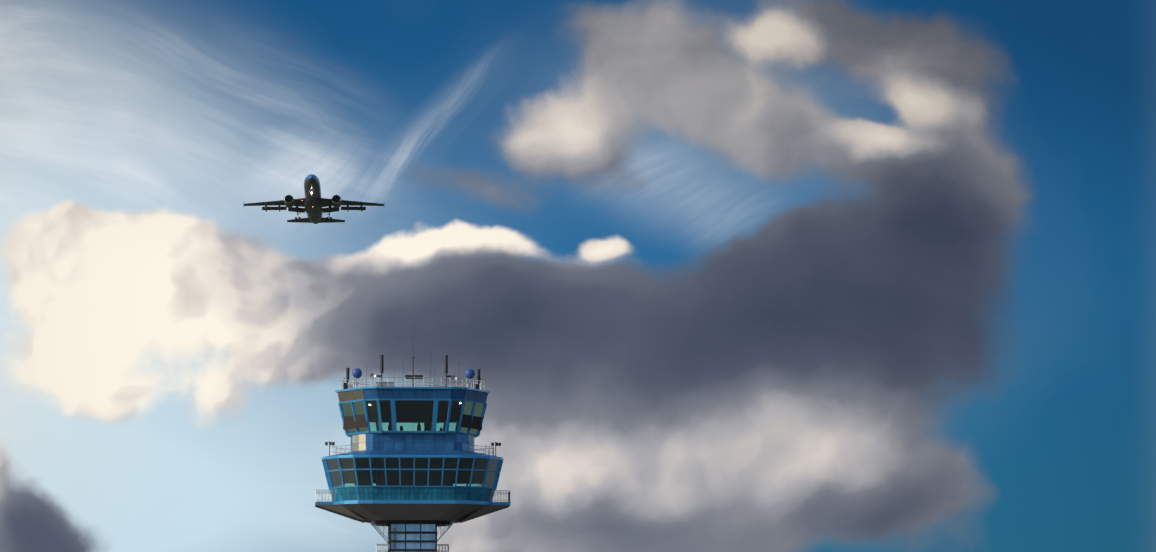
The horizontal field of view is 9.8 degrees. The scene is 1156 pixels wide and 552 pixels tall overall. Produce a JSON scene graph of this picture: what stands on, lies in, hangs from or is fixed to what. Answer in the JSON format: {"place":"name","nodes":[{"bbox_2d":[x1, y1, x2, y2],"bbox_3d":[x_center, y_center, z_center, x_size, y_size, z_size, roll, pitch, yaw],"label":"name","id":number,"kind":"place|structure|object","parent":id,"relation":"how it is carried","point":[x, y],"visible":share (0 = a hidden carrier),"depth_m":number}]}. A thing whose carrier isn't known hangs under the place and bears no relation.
{"place":"outdoors","nodes":[
{"label":"outdoors","id":0,"kind":"place"},
{"bbox_2d":[244,174,384,223],"bbox_3d":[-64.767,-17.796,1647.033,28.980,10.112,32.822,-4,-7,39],"label":"airplane","id":1,"kind":"object","parent":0,"point":[313,202],"visible":1,"depth_m":1642.10},
{"bbox_2d":[388,524,436,551],"bbox_3d":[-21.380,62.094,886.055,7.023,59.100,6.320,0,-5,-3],"label":"tower shaft","id":2,"kind":"object","parent":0,"point":[412,537],"visible":1,"depth_m":885.46},
{"bbox_2d":[315,386,509,526],"bbox_3d":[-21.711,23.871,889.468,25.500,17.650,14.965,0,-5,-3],"label":"control tower","id":3,"kind":"structure","parent":2,"relation":"on","point":[387,506],"depth_m":884.13},
{"bbox_2d":[315,349,509,551],"bbox_3d":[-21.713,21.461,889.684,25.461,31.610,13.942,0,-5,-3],"label":"railings","id":4,"kind":"object","parent":3,"relation":"on","point":[357,373],"visible":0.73,"depth_m":888.08},
{"bbox_2d":[322,399,502,489],"bbox_3d":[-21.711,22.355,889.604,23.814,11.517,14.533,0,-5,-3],"label":"window frames","id":5,"kind":"structure","parent":3,"relation":"attached to","point":[433,423],"depth_m":883.29},
{"bbox_2d":[323,400,501,487],"bbox_3d":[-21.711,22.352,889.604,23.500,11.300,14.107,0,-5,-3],"label":"windows","id":6,"kind":"structure","parent":5,"relation":"in","point":[335,476],"depth_m":884.22},
{"bbox_2d":[0,0,1155,551],"label":"sky","id":7,"kind":"structure","parent":0,"point":[716,275]}
]}

